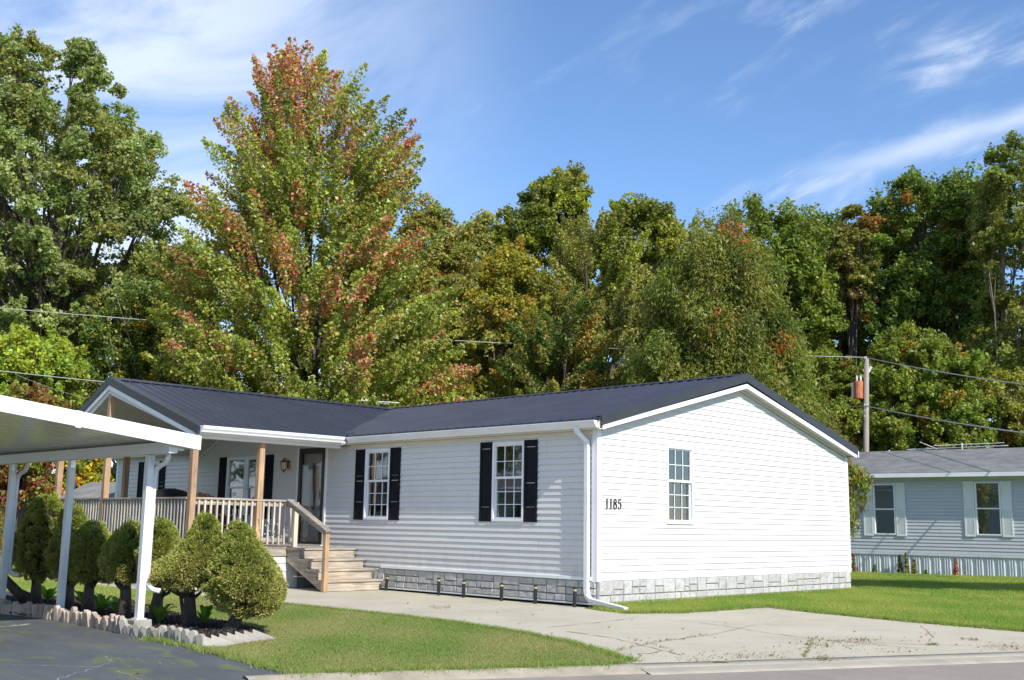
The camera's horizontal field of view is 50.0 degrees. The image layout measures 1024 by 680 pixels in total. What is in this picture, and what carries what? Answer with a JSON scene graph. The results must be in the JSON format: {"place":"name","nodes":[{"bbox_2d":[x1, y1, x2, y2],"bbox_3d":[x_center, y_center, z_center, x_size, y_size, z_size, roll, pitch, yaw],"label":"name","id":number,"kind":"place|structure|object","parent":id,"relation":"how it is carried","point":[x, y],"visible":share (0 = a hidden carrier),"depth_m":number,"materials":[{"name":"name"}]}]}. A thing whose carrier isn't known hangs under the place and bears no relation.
{"place":"outdoors","nodes":[
{"label":"outdoors","id":0,"kind":"place"},
{"bbox_2d":[0,370,104,381],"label":"power line","id":1,"kind":"object","parent":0,"point":[53,376],"visible":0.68,"depth_m":29.61,"materials":[{"name":"grey metal"}]},
{"bbox_2d":[61,482,115,519],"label":"garden shed","id":2,"kind":"structure","parent":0,"point":[90,490],"depth_m":31.53,"materials":[{"name":"grey plastic"}]},
{"bbox_2d":[0,614,282,679],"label":"parking pad","id":3,"kind":"object","parent":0,"point":[42,649],"visible":0.96,"depth_m":10.11,"materials":[{"name":"asphalt"}]},
{"bbox_2d":[32,604,39,617],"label":"edging block","id":4,"kind":"structure","parent":3,"relation":"on","point":[35,609],"depth_m":13.97,"materials":[{"name":"beige concrete"}]},
{"bbox_2d":[39,603,45,618],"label":"edging block","id":5,"kind":"structure","parent":3,"relation":"on","point":[41,608],"depth_m":13.88,"materials":[{"name":"beige concrete"}]},
{"bbox_2d":[85,610,90,626],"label":"edging block","id":6,"kind":"structure","parent":3,"relation":"on","point":[87,616],"depth_m":12.95,"materials":[{"name":"beige concrete"}]},
{"bbox_2d":[0,395,201,619],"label":"carport","id":7,"kind":"object","parent":3,"relation":"on","point":[32,432],"visible":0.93,"depth_m":12.83,"materials":[{"name":"white paint"}]},
{"bbox_2d":[119,618,127,633],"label":"edging block","id":8,"kind":"structure","parent":3,"relation":"on","point":[123,622],"depth_m":12.19,"materials":[{"name":"concrete"}]},
{"bbox_2d":[133,623,140,635],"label":"edging block","id":9,"kind":"structure","parent":3,"relation":"on","point":[136,627],"depth_m":12.00,"materials":[{"name":"concrete"}]},
{"bbox_2d":[167,625,175,640],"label":"edging block","id":10,"kind":"structure","parent":3,"relation":"on","point":[170,628],"depth_m":11.43,"materials":[{"name":"concrete"}]},
{"bbox_2d":[18,584,635,672],"bbox_3d":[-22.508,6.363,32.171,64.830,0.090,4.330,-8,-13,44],"label":"lawn","id":11,"kind":"structure","parent":0,"point":[310,653],"depth_m":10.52,"materials":[{"name":"plant"}]},
{"bbox_2d":[6,574,203,599],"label":"grass","id":12,"kind":"structure","parent":11,"relation":"on","point":[50,584],"depth_m":19.21,"materials":[{"name":"green plant"}]},
{"bbox_2d":[5,591,269,637],"bbox_3d":[-5.661,3.689,14.941,9.300,0.001,1.960,-8,-13,44],"label":"flower bed","id":13,"kind":"object","parent":11,"relation":"on","point":[264,632],"visible":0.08,"depth_m":13.21,"materials":[{"name":"black wood"}]},
{"bbox_2d":[6,491,63,603],"bbox_3d":[-6.861,3.038,15.805,0.892,1.742,0.873,-8,-13,44],"label":"dwarf spruce","id":14,"kind":"object","parent":13,"relation":"on","point":[34,533],"visible":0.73,"depth_m":15.61,"materials":[{"name":"green plant"}]},
{"bbox_2d":[41,586,56,601],"bbox_3d":[-6.923,3.772,16.328,0.404,0.248,0.510,-8,-13,44],"label":"hosta","id":15,"kind":"object","parent":13,"relation":"on","point":[48,594],"visible":0.66,"depth_m":16.29,"materials":[{"name":"green plant"}]},
{"bbox_2d":[43,502,92,608],"bbox_3d":[-6.151,3.042,15.327,0.750,1.600,0.764,-1,-10,12],"label":"dwarf spruce","id":16,"kind":"object","parent":13,"relation":"on","point":[53,547],"visible":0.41,"depth_m":15.17,"materials":[{"name":"green plant"}]},
{"bbox_2d":[74,590,96,603],"bbox_3d":[-6.069,3.672,15.593,0.452,0.228,0.434,-8,-13,44],"label":"hosta","id":17,"kind":"object","parent":13,"relation":"on","point":[79,595],"visible":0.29,"depth_m":15.54,"materials":[{"name":"green plant"}]},
{"bbox_2d":[67,519,111,611],"bbox_3d":[-5.599,3.047,14.540,0.853,1.346,0.810,-8,-13,44],"label":"dwarf spruce","id":18,"kind":"object","parent":13,"relation":"on","point":[84,550],"visible":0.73,"depth_m":14.37,"materials":[{"name":"green plant"}]},
{"bbox_2d":[80,593,113,610],"bbox_3d":[-5.516,3.526,14.726,0.464,0.248,0.519,-8,-13,44],"label":"hosta","id":19,"kind":"object","parent":13,"relation":"on","point":[99,600],"visible":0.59,"depth_m":14.65,"materials":[{"name":"green plant"}]},
{"bbox_2d":[98,597,134,612],"bbox_3d":[-5.070,3.443,14.177,0.525,0.242,0.554,-8,-13,44],"label":"hosta","id":20,"kind":"object","parent":13,"relation":"on","point":[113,604],"visible":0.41,"depth_m":14.12,"materials":[{"name":"green plant"}]},
{"bbox_2d":[96,517,140,618],"bbox_3d":[-4.914,2.931,13.881,0.767,1.379,0.743,-8,-13,44],"label":"dwarf spruce","id":21,"kind":"object","parent":13,"relation":"on","point":[116,561],"visible":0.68,"depth_m":13.72,"materials":[{"name":"green plant"}]},
{"bbox_2d":[127,619,151,626],"bbox_3d":[-4.261,3.258,12.520,0.229,0.145,0.229,-8,-13,44],"label":"post pad","id":22,"kind":"object","parent":13,"relation":"on","point":[145,622],"visible":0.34,"depth_m":12.46,"materials":[{"name":"concrete"}]},
{"bbox_2d":[134,516,182,620],"bbox_3d":[-4.343,2.878,13.623,0.708,1.416,0.719,-8,-13,44],"label":"dwarf spruce","id":23,"kind":"object","parent":13,"relation":"on","point":[166,535],"visible":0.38,"depth_m":13.50,"materials":[{"name":"green plant"}]},
{"bbox_2d":[145,603,176,622],"bbox_3d":[-4.248,3.298,13.234,0.400,0.242,0.349,7,-11,-31],"label":"hosta","id":24,"kind":"object","parent":13,"relation":"on","point":[160,613],"visible":0.94,"depth_m":13.20,"materials":[{"name":"green plant"}]},
{"bbox_2d":[147,511,222,626],"bbox_3d":[-3.849,2.764,13.056,1.105,1.469,1.107,-1,-10,9],"label":"dwarf spruce","id":25,"kind":"object","parent":13,"relation":"on","point":[177,569],"visible":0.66,"depth_m":12.88,"materials":[{"name":"green plant"}]},
{"bbox_2d":[196,605,215,622],"bbox_3d":[-3.694,3.308,13.203,0.254,0.231,0.286,-8,-13,44],"label":"hosta","id":26,"kind":"object","parent":13,"relation":"on","point":[204,614],"visible":0.85,"depth_m":13.17,"materials":[{"name":"green plant"}]},
{"bbox_2d":[200,517,288,629],"bbox_3d":[-3.113,2.766,12.764,1.131,1.392,0.984,-8,-13,44],"label":"dwarf spruce","id":27,"kind":"object","parent":13,"relation":"on","point":[246,581],"visible":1,"depth_m":12.48,"materials":[{"name":"green plant"}]},
{"bbox_2d":[189,630,197,643],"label":"edging block","id":28,"kind":"structure","parent":11,"relation":"on","point":[192,633],"depth_m":11.12,"materials":[{"name":"concrete"}]},
{"bbox_2d":[196,634,205,646],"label":"edging block","id":29,"kind":"structure","parent":11,"relation":"on","point":[199,638],"depth_m":10.98,"materials":[{"name":"concrete"}]},
{"bbox_2d":[133,634,291,669],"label":"grass","id":30,"kind":"structure","parent":11,"relation":"on","point":[195,647],"depth_m":10.52,"materials":[{"name":"green plant"}]},
{"bbox_2d":[202,636,226,646],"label":"edging block","id":31,"kind":"structure","parent":11,"relation":"on","point":[207,641],"depth_m":10.98,"materials":[{"name":"concrete"}]},
{"bbox_2d":[211,635,234,645],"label":"edging block","id":32,"kind":"structure","parent":11,"relation":"on","point":[224,641],"depth_m":11.11,"materials":[{"name":"concrete"}]},
{"bbox_2d":[219,633,242,643],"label":"edging block","id":33,"kind":"structure","parent":11,"relation":"on","point":[222,636],"depth_m":11.24,"materials":[{"name":"concrete"}]},
{"bbox_2d":[227,632,249,642],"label":"edging block","id":34,"kind":"structure","parent":11,"relation":"on","point":[236,637],"depth_m":11.36,"materials":[{"name":"concrete"}]},
{"bbox_2d":[235,631,257,640],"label":"edging block","id":35,"kind":"structure","parent":11,"relation":"on","point":[241,635],"depth_m":11.48,"materials":[{"name":"concrete"}]},
{"bbox_2d":[244,630,266,639],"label":"edging block","id":36,"kind":"structure","parent":11,"relation":"on","point":[252,635],"depth_m":11.60,"materials":[{"name":"concrete"}]},
{"bbox_2d":[252,629,274,638],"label":"edging block","id":37,"kind":"structure","parent":11,"relation":"on","point":[261,634],"depth_m":11.72,"materials":[{"name":"concrete"}]},
{"bbox_2d":[271,658,632,678],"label":"grass","id":38,"kind":"structure","parent":11,"relation":"on","point":[332,670],"depth_m":9.54,"materials":[{"name":"green plant"}]},
{"bbox_2d":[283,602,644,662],"bbox_3d":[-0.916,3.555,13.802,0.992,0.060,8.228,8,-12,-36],"label":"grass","id":39,"kind":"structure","parent":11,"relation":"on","point":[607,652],"depth_m":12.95,"materials":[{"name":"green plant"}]},
{"bbox_2d":[0,563,1021,613],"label":"lawn","id":40,"kind":"structure","parent":0,"point":[13,567],"depth_m":23.91,"materials":[{"name":"plant"}]},
{"bbox_2d":[0,502,17,557],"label":"golden shrub","id":41,"kind":"object","parent":40,"relation":"on","point":[1,528],"visible":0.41,"depth_m":25.31,"materials":[{"name":"yellow plant"}]},
{"bbox_2d":[0,492,32,562],"bbox_3d":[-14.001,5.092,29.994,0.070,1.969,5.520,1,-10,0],"label":"shrub","id":42,"kind":"object","parent":40,"relation":"on","point":[22,511],"visible":0.05,"depth_m":31.29,"materials":[{"name":"green plant"}]},
{"bbox_2d":[0,379,74,531],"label":"sumac tree","id":43,"kind":"object","parent":40,"relation":"on","point":[33,482],"visible":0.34,"depth_m":30.55,"materials":[{"name":"green plant"}]},
{"bbox_2d":[0,320,90,409],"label":"ash tree","id":44,"kind":"object","parent":40,"relation":"on","point":[22,350],"visible":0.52,"depth_m":34.10,"materials":[{"name":"green plant"}]},
{"bbox_2d":[0,221,110,473],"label":"backing tree","id":45,"kind":"object","parent":40,"relation":"on","point":[5,294],"depth_m":56.89,"materials":[{"name":"green plant"}]},
{"bbox_2d":[49,458,114,494],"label":"hawthorn tree","id":46,"kind":"object","parent":40,"relation":"on","point":[89,470],"visible":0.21,"depth_m":32.81,"materials":[{"name":"yellow plant"}]},
{"bbox_2d":[0,23,195,356],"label":"oak tree","id":47,"kind":"object","parent":40,"relation":"on","point":[62,263],"visible":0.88,"depth_m":48.63,"materials":[{"name":"green plant"}]},
{"bbox_2d":[69,270,193,472],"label":"locust tree","id":48,"kind":"object","parent":40,"relation":"on","point":[127,343],"visible":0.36,"depth_m":42.23,"materials":[{"name":"green plant"}]},
{"bbox_2d":[45,383,249,495],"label":"woodland","id":49,"kind":"object","parent":40,"relation":"on","point":[113,473],"depth_m":62.14,"materials":[{"name":"green plant"}]},
{"bbox_2d":[112,234,233,379],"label":"backing tree","id":50,"kind":"object","parent":40,"relation":"on","point":[146,239],"visible":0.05,"depth_m":57.51,"materials":[{"name":"green plant"}]},
{"bbox_2d":[139,36,490,407],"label":"maple tree","id":51,"kind":"object","parent":40,"relation":"on","point":[295,351],"visible":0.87,"depth_m":40.08,"materials":[{"name":"green plant"}]},
{"bbox_2d":[344,236,448,403],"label":"backing tree","id":52,"kind":"object","parent":40,"relation":"on","point":[419,257],"visible":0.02,"depth_m":61.93,"materials":[{"name":"green plant"}]},
{"bbox_2d":[393,190,501,393],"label":"oak tree","id":53,"kind":"object","parent":40,"relation":"on","point":[449,261],"visible":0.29,"depth_m":52.38,"materials":[{"name":"green plant"}]},
{"bbox_2d":[54,373,858,609],"bbox_3d":[-2.592,3.360,24.875,17.745,4.235,11.975,-8,-13,44],"label":"mobile home","id":54,"kind":"object","parent":40,"relation":"on","point":[726,485],"visible":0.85,"depth_m":20.47,"materials":[{"name":"white plastic"}]},
{"bbox_2d":[141,462,159,510],"bbox_3d":[-9.102,3.767,27.716,0.763,1.366,0.084,-8,-13,44],"label":"window","id":55,"kind":"structure","parent":54,"relation":"in","point":[156,463],"depth_m":27.63,"materials":[{"name":"white glass"}]},
{"bbox_2d":[156,488,186,536],"bbox_3d":[-7.638,3.880,24.373,1.184,1.160,0.664,-8,-13,44],"label":"covered grill","id":56,"kind":"object","parent":54,"relation":"on","point":[169,492],"visible":0.22,"depth_m":24.09,"materials":[{"name":"black fabric"}]},
{"bbox_2d":[195,492,237,532],"bbox_3d":[-5.843,3.441,21.112,0.770,1.006,0.916,-2,-10,14],"label":"patio chair","id":57,"kind":"object","parent":54,"relation":"on","point":[201,494],"visible":0.2,"depth_m":20.88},
{"bbox_2d":[208,494,249,528],"bbox_3d":[-6.095,3.743,22.932,0.770,1.006,0.916,-6,-12,34],"label":"patio chair","id":58,"kind":"object","parent":54,"relation":"on","point":[224,520],"visible":0.14,"depth_m":22.65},
{"bbox_2d":[224,457,245,517],"bbox_3d":[-6.276,3.354,24.983,0.782,1.366,0.084,-8,-13,44],"label":"porch window","id":59,"kind":"structure","parent":54,"relation":"in","point":[235,473],"depth_m":25.07,"materials":[{"name":"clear glass"}]},
{"bbox_2d":[242,456,282,517],"bbox_3d":[-5.572,3.300,24.585,0.842,1.469,0.494,-8,-13,44],"label":"porch window","id":60,"kind":"structure","parent":54,"relation":"in","point":[250,466],"depth_m":24.63,"materials":[{"name":"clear glass"}]},
{"bbox_2d":[297,448,325,544],"bbox_3d":[-4.198,3.249,22.896,0.905,1.985,0.161,-8,-13,44],"label":"storm door","id":61,"kind":"structure","parent":54,"relation":"in","point":[314,458],"depth_m":22.95,"materials":[{"name":"black glass"}]},
{"bbox_2d":[363,448,389,519],"bbox_3d":[-2.618,2.818,21.445,0.763,1.366,0.084,-8,-13,44],"label":"window","id":62,"kind":"structure","parent":54,"relation":"in","point":[377,461],"depth_m":21.50,"materials":[{"name":"white glass"}]},
{"bbox_2d":[491,441,523,521],"bbox_3d":[-0.052,2.443,18.964,0.763,1.366,0.084,-8,-13,44],"label":"window","id":63,"kind":"structure","parent":54,"relation":"in","point":[507,502],"depth_m":19.00,"materials":[{"name":"white glass"}]},
{"bbox_2d":[666,445,693,524],"bbox_3d":[2.912,2.529,19.147,0.084,1.350,0.780,-8,-13,44],"label":"window","id":64,"kind":"structure","parent":54,"relation":"in","point":[679,459],"depth_m":19.20,"materials":[{"name":"white glass"}]},
{"bbox_2d":[446,208,503,355],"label":"backing tree","id":65,"kind":"object","parent":40,"relation":"on","point":[476,231],"visible":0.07,"depth_m":64.79,"materials":[{"name":"green plant"}]},
{"bbox_2d":[447,235,550,400],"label":"yellow maple tree","id":66,"kind":"object","parent":40,"relation":"on","point":[507,274],"visible":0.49,"depth_m":46.19,"materials":[{"name":"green plant"}]},
{"bbox_2d":[489,160,610,384],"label":"hickory tree","id":67,"kind":"object","parent":40,"relation":"on","point":[545,199],"visible":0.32,"depth_m":57.79,"materials":[{"name":"green plant"}]},
{"bbox_2d":[479,282,625,397],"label":"cedar tree","id":68,"kind":"object","parent":40,"relation":"on","point":[563,360],"visible":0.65,"depth_m":40.53,"materials":[{"name":"green plant"}]},
{"bbox_2d":[518,206,680,384],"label":"willow tree","id":69,"kind":"object","parent":40,"relation":"on","point":[599,241],"visible":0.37,"depth_m":47.15,"materials":[{"name":"green plant"}]},
{"bbox_2d":[598,191,690,384],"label":"hickory tree","id":70,"kind":"object","parent":40,"relation":"on","point":[655,217],"visible":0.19,"depth_m":57.25,"materials":[{"name":"green plant"}]},
{"bbox_2d":[643,208,723,313],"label":"backing tree","id":71,"kind":"object","parent":40,"relation":"on","point":[695,222],"visible":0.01,"depth_m":67.14,"materials":[{"name":"green plant"}]},
{"bbox_2d":[620,205,840,433],"bbox_3d":[7.269,1.370,37.623,7.233,12.529,6.693,-8,-13,44],"label":"cherry tree","id":72,"kind":"object","parent":40,"relation":"on","point":[743,325],"visible":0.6,"depth_m":36.75,"materials":[{"name":"green plant"}]},
{"bbox_2d":[610,587,856,604],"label":"grass","id":73,"kind":"structure","parent":40,"relation":"on","point":[717,596],"depth_m":19.53,"materials":[{"name":"green plant"}]},
{"bbox_2d":[724,191,849,384],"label":"oak tree","id":74,"kind":"object","parent":40,"relation":"on","point":[798,247],"visible":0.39,"depth_m":56.45,"materials":[{"name":"green plant"}]},
{"bbox_2d":[590,589,1023,631],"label":"grass","id":75,"kind":"structure","parent":40,"relation":"on","point":[947,609],"depth_m":17.91,"materials":[{"name":"green plant"}]},
{"bbox_2d":[814,208,871,383],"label":"backing tree","id":76,"kind":"object","parent":40,"relation":"on","point":[826,218],"visible":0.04,"depth_m":63.74,"materials":[{"name":"green plant"}]},
{"bbox_2d":[800,344,896,451],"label":"sassafras tree","id":77,"kind":"object","parent":40,"relation":"on","point":[843,379],"visible":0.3,"depth_m":47.12,"materials":[{"name":"green plant"}]},
{"bbox_2d":[824,203,883,368],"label":"sumac tree","id":78,"kind":"object","parent":40,"relation":"on","point":[856,277],"visible":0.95,"depth_m":57.09,"materials":[{"name":"green plant"}]},
{"bbox_2d":[851,553,856,571],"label":"weed","id":79,"kind":"object","parent":40,"relation":"on","point":[853,566],"visible":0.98,"depth_m":33.87,"materials":[{"name":"green plant"}]},
{"bbox_2d":[851,357,871,451],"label":"utility pole","id":80,"kind":"object","parent":40,"relation":"on","point":[856,389],"visible":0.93,"depth_m":43.00,"materials":[{"name":"wood"}]},
{"bbox_2d":[2,308,863,357],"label":"power line","id":81,"kind":"object","parent":80,"relation":"attached to","point":[312,331],"visible":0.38,"depth_m":40.63,"materials":[{"name":"grey metal"}]},
{"bbox_2d":[865,357,1023,384],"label":"power line","id":82,"kind":"object","parent":80,"relation":"attached to","point":[948,373],"visible":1,"depth_m":35.91,"materials":[{"name":"grey metal"}]},
{"bbox_2d":[866,405,1023,432],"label":"power line","id":83,"kind":"object","parent":80,"relation":"attached to","point":[947,421],"visible":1,"depth_m":35.73,"materials":[{"name":"grey metal"}]},
{"bbox_2d":[848,458,874,543],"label":"young cherry tree","id":84,"kind":"object","parent":40,"relation":"on","point":[856,474],"visible":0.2,"depth_m":28.18,"materials":[{"name":"green plant"}]},
{"bbox_2d":[897,554,903,572],"bbox_3d":[11.668,6.744,33.026,0.196,0.596,0.195,2,-10,-8],"label":"weed","id":85,"kind":"object","parent":40,"relation":"on","point":[900,565],"visible":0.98,"depth_m":33.00,"materials":[{"name":"green plant"}]},
{"bbox_2d":[904,553,909,572],"bbox_3d":[11.824,6.699,32.918,0.215,0.664,0.196,1,-10,1],"label":"weed","id":86,"kind":"object","parent":40,"relation":"on","point":[906,565],"visible":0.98,"depth_m":32.90,"materials":[{"name":"green plant"}]},
{"bbox_2d":[828,159,1007,387],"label":"oak tree","id":87,"kind":"object","parent":40,"relation":"on","point":[912,272],"visible":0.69,"depth_m":56.52,"materials":[{"name":"green plant"}]},
{"bbox_2d":[838,318,1006,451],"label":"sassafras tree","id":88,"kind":"object","parent":40,"relation":"on","point":[925,393],"visible":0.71,"depth_m":46.24,"materials":[{"name":"green plant"}]},
{"bbox_2d":[848,447,1023,577],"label":"neighbor home","id":89,"kind":"object","parent":40,"relation":"on","point":[934,511],"visible":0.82,"depth_m":32.77,"materials":[{"name":"blue plastic"}]},
{"bbox_2d":[872,484,896,534],"bbox_3d":[11.573,5.224,33.878,0.720,1.580,0.485,-6,-12,37],"label":"window","id":90,"kind":"structure","parent":89,"relation":"in","point":[884,510],"depth_m":33.87,"materials":[{"name":"clear glass"}]},
{"bbox_2d":[907,442,1007,449],"bbox_3d":[14.537,3.458,35.966,3.200,0.331,0.400,-6,-12,37],"label":"roof antenna","id":91,"kind":"object","parent":89,"relation":"on","point":[962,444],"visible":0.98,"depth_m":35.88,"materials":[{"name":"metal"}]},
{"bbox_2d":[974,482,1002,535],"bbox_3d":[13.961,4.925,32.046,0.750,1.580,0.485,-6,-12,37],"label":"window","id":92,"kind":"structure","parent":89,"relation":"in","point":[986,494],"depth_m":32.05,"materials":[{"name":"clear glass"}]},
{"bbox_2d":[884,179,1011,407],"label":"backing tree","id":93,"kind":"object","parent":40,"relation":"on","point":[940,272],"depth_m":64.80,"materials":[{"name":"green plant"}]},
{"bbox_2d":[953,557,958,574],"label":"weed","id":94,"kind":"object","parent":40,"relation":"on","point":[956,570],"visible":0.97,"depth_m":32.01,"materials":[{"name":"brown plant"}]},
{"bbox_2d":[961,130,1023,432],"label":"elm tree","id":95,"kind":"object","parent":40,"relation":"on","point":[998,199],"visible":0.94,"depth_m":52.64,"materials":[{"name":"green plant"}]},
{"bbox_2d":[970,366,1023,447],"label":"sassafras tree","id":96,"kind":"object","parent":40,"relation":"on","point":[1013,419],"visible":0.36,"depth_m":46.20,"materials":[{"name":"green plant"}]},
{"bbox_2d":[0,0,1023,473],"label":"sky","id":97,"kind":"structure","parent":0,"point":[704,105],"materials":[{"name":"blue"}]},
{"bbox_2d":[28,577,1023,671],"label":"driveway","id":98,"kind":"structure","parent":0,"point":[755,630],"depth_m":13.94,"materials":[{"name":"concrete"}]},
{"bbox_2d":[22,601,1022,676],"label":"fallen leaves","id":99,"kind":"object","parent":98,"relation":"on","point":[826,645],"visible":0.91,"depth_m":12.49,"materials":[{"name":"brown plant"}]},
{"bbox_2d":[573,587,576,606],"bbox_3d":[0.987,4.045,17.261,0.072,0.306,0.070,7,-11,-24],"label":"path light","id":100,"kind":"object","parent":98,"relation":"on","point":[574,596],"visible":1,"depth_m":17.24,"materials":[{"name":"black plastic"}]},
{"bbox_2d":[430,605,1007,662],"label":"leaf litter","id":101,"kind":"object","parent":98,"relation":"on","point":[865,638],"visible":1,"depth_m":11.69,"materials":[{"name":"brown plant"}]},
{"bbox_2d":[589,633,977,655],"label":"joint grass","id":102,"kind":"structure","parent":98,"relation":"on","point":[934,643],"depth_m":12.40,"materials":[{"name":"green plant"}]},
{"bbox_2d":[633,651,1023,674],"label":"kerb","id":103,"kind":"structure","parent":98,"relation":"on","point":[801,666],"depth_m":10.62,"materials":[{"name":"concrete"}]},
{"bbox_2d":[471,662,1023,679],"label":"road","id":104,"kind":"structure","parent":0,"point":[1000,671],"depth_m":9.98,"materials":[{"name":"grey asphalt"}]},
{"bbox_2d":[850,571,1023,602],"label":"grass","id":105,"kind":"structure","parent":0,"point":[1007,588],"depth_m":25.54,"materials":[{"name":"green plant"}]},
{"label":"ground","id":106,"kind":"structure","parent":0,"visible":0},
{"bbox_2d":[243,663,646,679],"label":"kerb","id":107,"kind":"structure","parent":106,"relation":"on","point":[581,670],"depth_m":9.40,"materials":[{"name":"concrete"}]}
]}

